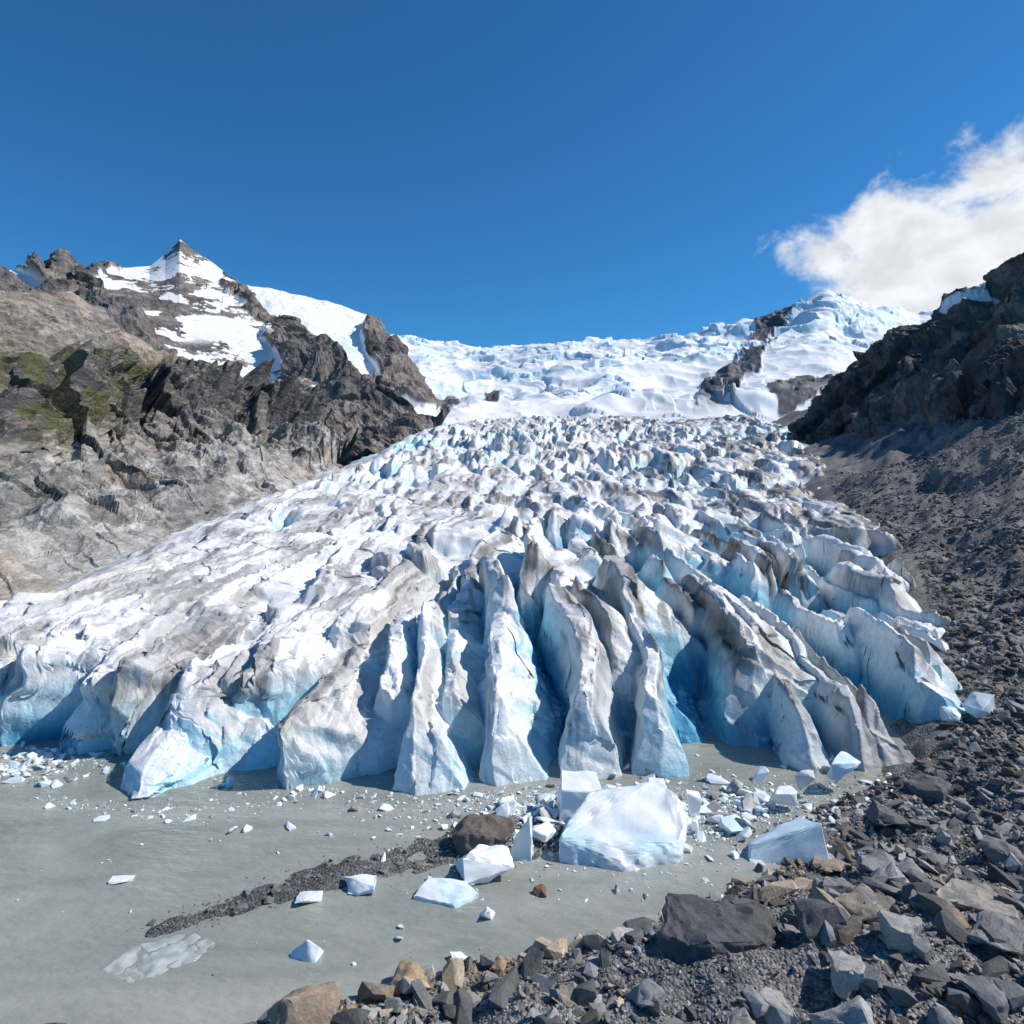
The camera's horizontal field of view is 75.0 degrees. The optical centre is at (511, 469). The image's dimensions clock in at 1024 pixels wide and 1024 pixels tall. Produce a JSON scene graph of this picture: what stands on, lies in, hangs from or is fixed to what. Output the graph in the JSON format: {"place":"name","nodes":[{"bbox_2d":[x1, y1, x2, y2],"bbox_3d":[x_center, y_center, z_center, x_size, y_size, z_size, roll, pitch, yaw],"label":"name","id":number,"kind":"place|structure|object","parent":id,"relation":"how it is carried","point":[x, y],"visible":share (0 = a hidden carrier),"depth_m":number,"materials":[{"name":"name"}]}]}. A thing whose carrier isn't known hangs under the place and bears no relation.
{"place":"outdoors","nodes":[
{"label":"outdoors","id":0,"kind":"place"},
{"bbox_2d":[0,290,359,600],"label":"rocky hillside","id":1,"kind":"structure","parent":0,"point":[115,441],"depth_m":99.59,"materials":[{"name":"grey stone"}]},
{"bbox_2d":[0,240,449,465],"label":"rocky mountain","id":2,"kind":"structure","parent":0,"point":[181,299],"depth_m":324.49,"materials":[{"name":"grey stone"}]},
{"bbox_2d":[247,285,447,425],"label":"snow dome mountain","id":3,"kind":"structure","parent":0,"point":[376,352],"depth_m":524.20,"materials":[{"name":"white snow"}]},
{"bbox_2d":[0,712,964,1023],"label":"lake","id":4,"kind":"structure","parent":0,"point":[62,948],"depth_m":19.26,"materials":[{"name":"liquid"}]},
{"bbox_2d":[108,875,135,884],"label":"ice block","id":5,"kind":"object","parent":4,"relation":"in","point":[113,880],"depth_m":19.44,"materials":[{"name":"white ice"}]},
{"bbox_2d":[101,934,214,983],"bbox_3d":[-8.688,12.008,16.436,1.818,0.111,2.031,0,0,28],"label":"ice floe","id":6,"kind":"object","parent":4,"relation":"on","point":[155,963],"visible":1,"depth_m":16.41,"materials":[{"name":"white ice"}]},
{"bbox_2d":[290,940,323,962],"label":"ice block","id":7,"kind":"object","parent":4,"relation":"on","point":[309,951],"depth_m":16.38,"materials":[{"name":"white ice"}]},
{"bbox_2d":[295,891,322,902],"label":"ice block","id":8,"kind":"object","parent":4,"relation":"on","point":[308,896],"depth_m":18.52,"materials":[{"name":"white ice"}]},
{"bbox_2d":[343,874,376,895],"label":"ice block","id":9,"kind":"object","parent":4,"relation":"on","point":[360,884],"depth_m":18.96,"materials":[{"name":"white ice"}]},
{"bbox_2d":[126,800,705,943],"bbox_3d":[-1.371,11.961,21.592,19.213,0.302,5.424,0,0,-15],"label":"gravel bar","id":10,"kind":"object","parent":4,"relation":"on","point":[276,890],"visible":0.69,"depth_m":18.94,"materials":[{"name":"grey gravel"}]},
{"bbox_2d":[452,814,516,855],"bbox_3d":[-0.880,11.630,21.161,2.086,0.979,1.463,0,0,0],"label":"boulder","id":11,"kind":"object","parent":10,"relation":"on","point":[470,832],"visible":0.77,"depth_m":20.90,"materials":[{"name":"brown stone"}]},
{"bbox_2d":[414,878,478,907],"bbox_3d":[-1.810,11.898,18.810,1.717,0.366,0.936,0,0,17],"label":"ice block","id":12,"kind":"object","parent":4,"relation":"in","point":[451,893],"depth_m":18.71,"materials":[{"name":"white ice"}]},
{"bbox_2d":[450,951,468,959],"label":"ice block","id":13,"kind":"object","parent":4,"relation":"on","point":[459,954],"depth_m":16.37,"materials":[{"name":"white ice"}]},
{"bbox_2d":[0,741,966,974],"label":"brash ice","id":14,"kind":"structure","parent":4,"relation":"in","point":[710,811],"depth_m":23.87,"materials":[{"name":"white ice"}]},
{"bbox_2d":[647,777,666,787],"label":"ice block","id":15,"kind":"object","parent":14,"relation":"on","point":[659,780],"depth_m":24.01,"materials":[{"name":"white ice"}]},
{"bbox_2d":[685,789,701,817],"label":"ice block","id":16,"kind":"object","parent":14,"relation":"on","point":[694,800],"depth_m":22.89,"materials":[{"name":"white ice"}]},
{"bbox_2d":[769,785,796,806],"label":"ice block","id":17,"kind":"object","parent":14,"relation":"on","point":[786,795],"depth_m":23.41,"materials":[{"name":"white ice"}]},
{"bbox_2d":[795,769,814,790],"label":"ice block","id":18,"kind":"object","parent":14,"relation":"on","point":[804,778],"depth_m":24.38,"materials":[{"name":"white ice"}]},
{"bbox_2d":[827,751,861,781],"bbox_3d":[12.393,11.181,25.172,1.277,0.875,0.884,0,0,-11],"label":"ice block","id":19,"kind":"object","parent":14,"relation":"on","point":[843,764],"depth_m":24.79,"materials":[{"name":"white ice"}]},
{"bbox_2d":[455,844,514,884],"bbox_3d":[-0.783,11.660,19.876,1.667,0.772,1.264,0,0,-17],"label":"ice block","id":20,"kind":"object","parent":4,"relation":"on","point":[480,864],"depth_m":19.50,"materials":[{"name":"white ice"}]},
{"bbox_2d":[480,907,494,919],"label":"ice block","id":21,"kind":"object","parent":4,"relation":"on","point":[487,913],"depth_m":17.83,"materials":[{"name":"white ice"}]},
{"bbox_2d":[533,884,546,897],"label":"rock","id":22,"kind":"object","parent":4,"relation":"in","point":[539,890],"visible":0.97,"depth_m":18.84,"materials":[{"name":"brown stone"}]},
{"bbox_2d":[557,770,601,821],"bbox_3d":[2.336,11.360,23.227,1.502,1.296,1.249,0,0,-1],"label":"ice block","id":23,"kind":"object","parent":4,"relation":"in","point":[575,788],"depth_m":22.94,"materials":[{"name":"white ice"}]},
{"bbox_2d":[559,782,687,871],"bbox_3d":[3.598,11.407,21.355,4.309,1.500,2.934,0,0,0],"label":"ice block","id":24,"kind":"object","parent":4,"relation":"on","point":[640,826],"depth_m":21.01,"materials":[{"name":"white ice"}]},
{"bbox_2d":[718,814,750,833],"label":"ice block","id":25,"kind":"object","parent":4,"relation":"on","point":[731,824],"depth_m":22.11,"materials":[{"name":"white ice"}]},
{"bbox_2d":[728,779,743,792],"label":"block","id":26,"kind":"object","parent":4,"relation":"in","point":[735,785],"visible":0.66,"depth_m":24.73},
{"bbox_2d":[0,414,967,799],"bbox_3d":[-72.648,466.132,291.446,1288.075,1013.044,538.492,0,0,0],"label":"glacier","id":27,"kind":"object","parent":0,"point":[498,602],"visible":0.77,"depth_m":34.46,"materials":[{"name":"white ice"}]},
{"bbox_2d":[0,0,1023,347],"label":"sky","id":28,"kind":"structure","parent":0,"point":[476,173],"materials":[{"name":"blue"}]},
{"bbox_2d":[46,409,1023,1023],"bbox_3d":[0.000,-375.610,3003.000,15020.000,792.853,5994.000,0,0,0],"label":"ground","id":29,"kind":"structure","parent":0,"point":[910,441],"depth_m":25.41,"materials":[{"name":"grey gravel"}]},
{"bbox_2d":[267,981,340,1023],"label":"boulder","id":30,"kind":"object","parent":29,"relation":"on","point":[314,1004],"visible":0.98,"depth_m":13.94,"materials":[{"name":"brown stone"}]},
{"bbox_2d":[389,959,426,995],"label":"rock","id":31,"kind":"object","parent":29,"relation":"on","point":[410,969],"visible":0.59,"depth_m":15.38,"materials":[{"name":"beige stone"}]},
{"bbox_2d":[490,955,507,974],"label":"rock","id":32,"kind":"object","parent":29,"relation":"on","point":[501,961],"visible":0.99,"depth_m":15.83,"materials":[{"name":"beige stone"}]},
{"bbox_2d":[510,816,533,860],"bbox_3d":[0.321,11.404,20.758,0.723,1.430,0.573,0,0,6],"label":"ice block","id":33,"kind":"object","parent":29,"relation":"on","point":[522,848],"depth_m":20.56,"materials":[{"name":"white ice"}]},
{"bbox_2d":[532,820,557,842],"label":"ice block","id":34,"kind":"object","parent":29,"relation":"on","point":[545,831],"depth_m":21.45,"materials":[{"name":"white ice"}]},
{"bbox_2d":[551,981,577,1005],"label":"rock","id":35,"kind":"object","parent":29,"relation":"on","point":[564,996],"visible":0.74,"depth_m":14.13,"materials":[{"name":"grey stone"}]},
{"bbox_2d":[245,411,1023,1023],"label":"scree rocks","id":36,"kind":"object","parent":29,"relation":"on","point":[765,889],"visible":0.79,"depth_m":18.16,"materials":[{"name":"grey stone"}]},
{"bbox_2d":[624,979,664,1007],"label":"rock","id":37,"kind":"object","parent":29,"relation":"on","point":[648,988],"visible":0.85,"depth_m":13.78,"materials":[{"name":"grey stone"}]},
{"bbox_2d":[657,893,785,964],"bbox_3d":[4.891,11.170,15.540,3.157,1.726,1.976,0,0,0],"label":"boulder","id":38,"kind":"object","parent":29,"relation":"on","point":[694,927],"visible":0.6,"depth_m":15.38,"materials":[{"name":"grey stone"}]},
{"bbox_2d":[727,1010,762,1023],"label":"rock","id":39,"kind":"object","parent":29,"relation":"on","point":[736,1017],"visible":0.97,"depth_m":13.04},
{"bbox_2d":[758,987,798,1023],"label":"boulder","id":40,"kind":"object","parent":29,"relation":"on","point":[780,1010],"visible":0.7,"depth_m":13.23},
{"bbox_2d":[748,817,828,863],"bbox_3d":[8.559,11.494,20.844,2.414,1.188,1.235,0,0,9],"label":"ice block","id":41,"kind":"object","parent":29,"relation":"on","point":[802,839],"depth_m":20.51,"materials":[{"name":"white ice"}]},
{"bbox_2d":[794,898,848,942],"bbox_3d":[7.220,10.407,15.397,1.216,0.829,0.892,0,0,0],"label":"boulder","id":42,"kind":"object","parent":29,"relation":"on","point":[812,914],"visible":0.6,"depth_m":15.29,"materials":[{"name":"grey stone"}]},
{"bbox_2d":[823,876,856,893],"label":"rock","id":43,"kind":"object","parent":29,"relation":"on","point":[840,886],"visible":0.63,"depth_m":18.14,"materials":[{"name":"grey stone"}]},
{"bbox_2d":[808,995,873,1023],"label":"boulder","id":44,"kind":"object","parent":29,"relation":"on","point":[857,1009],"visible":1,"depth_m":12.96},
{"bbox_2d":[826,947,865,998],"bbox_3d":[7.007,10.526,13.995,0.746,0.664,0.910,0,0,10],"label":"boulder","id":45,"kind":"object","parent":29,"relation":"on","point":[847,974],"visible":0.95,"depth_m":13.67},
{"bbox_2d":[835,886,894,922],"bbox_3d":[8.991,11.055,16.884,1.440,0.469,1.146,0,0,-22],"label":"rock","id":46,"kind":"object","parent":29,"relation":"on","point":[851,903],"visible":0.7,"depth_m":16.79,"materials":[{"name":"grey stone"}]},
{"bbox_2d":[856,849,895,872],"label":"rock","id":47,"kind":"object","parent":29,"relation":"on","point":[870,861],"visible":0.6,"depth_m":19.26,"materials":[{"name":"grey stone"}]},
{"bbox_2d":[864,799,909,826],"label":"boulder","id":48,"kind":"object","parent":29,"relation":"on","point":[877,813],"visible":0.95,"depth_m":22.17,"materials":[{"name":"grey stone"}]},
{"bbox_2d":[877,910,922,953],"bbox_3d":[8.592,10.220,14.821,1.072,0.738,0.841,0,0,-40],"label":"boulder","id":49,"kind":"object","parent":29,"relation":"on","point":[901,933],"visible":0.89,"depth_m":14.51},
{"bbox_2d":[907,889,926,912],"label":"rock","id":50,"kind":"object","parent":29,"relation":"on","point":[913,899],"visible":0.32,"depth_m":16.35,"materials":[{"name":"grey stone"}]},
{"bbox_2d":[903,773,950,802],"bbox_3d":[15.218,11.674,24.490,1.493,0.815,1.120,0,0,38],"label":"boulder","id":51,"kind":"object","parent":29,"relation":"on","point":[934,789],"visible":0.9,"depth_m":24.23,"materials":[{"name":"grey stone"}]},
{"bbox_2d":[920,1006,957,1023],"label":"rock","id":52,"kind":"object","parent":29,"relation":"on","point":[938,1015],"visible":1,"depth_m":12.81,"materials":[{"name":"grey stone"}]},
{"bbox_2d":[939,705,960,721],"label":"ice block","id":53,"kind":"object","parent":29,"relation":"on","point":[949,713],"depth_m":29.65,"materials":[{"name":"white ice"}]},
{"bbox_2d":[932,878,1018,918],"bbox_3d":[11.561,10.781,16.777,1.802,0.466,1.381,0,0,20],"label":"rock","id":54,"kind":"object","parent":29,"relation":"on","point":[979,896],"visible":0.59,"depth_m":16.63,"materials":[{"name":"grey stone"}]},
{"bbox_2d":[962,692,995,718],"bbox_3d":[20.814,10.467,29.678,1.362,0.959,0.958,0,0,-22],"label":"ice block","id":55,"kind":"object","parent":29,"relation":"on","point":[977,705],"depth_m":29.52,"materials":[{"name":"white ice"}]},
{"bbox_2d":[953,971,1009,1022],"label":"rock","id":56,"kind":"object","parent":29,"relation":"on","point":[988,993],"visible":0.92,"depth_m":13.19,"materials":[{"name":"grey stone"}]},
{"bbox_2d":[967,910,1023,954],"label":"rock","id":57,"kind":"object","parent":29,"relation":"on","point":[1010,931],"visible":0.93,"depth_m":14.92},
{"bbox_2d":[978,836,1023,867],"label":"boulder","id":58,"kind":"object","parent":29,"relation":"on","point":[994,849],"visible":0.94,"depth_m":19.69,"materials":[{"name":"grey stone"}]},
{"bbox_2d":[389,289,934,424],"bbox_3d":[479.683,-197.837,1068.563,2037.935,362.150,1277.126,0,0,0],"label":"snowfield","id":59,"kind":"structure","parent":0,"point":[775,365],"depth_m":869.04,"materials":[{"name":"white snow"}]},
{"bbox_2d":[787,252,1023,443],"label":"dark rocky mountain","id":60,"kind":"structure","parent":0,"point":[959,355],"depth_m":170.07,"materials":[{"name":"black stone"}]}
]}

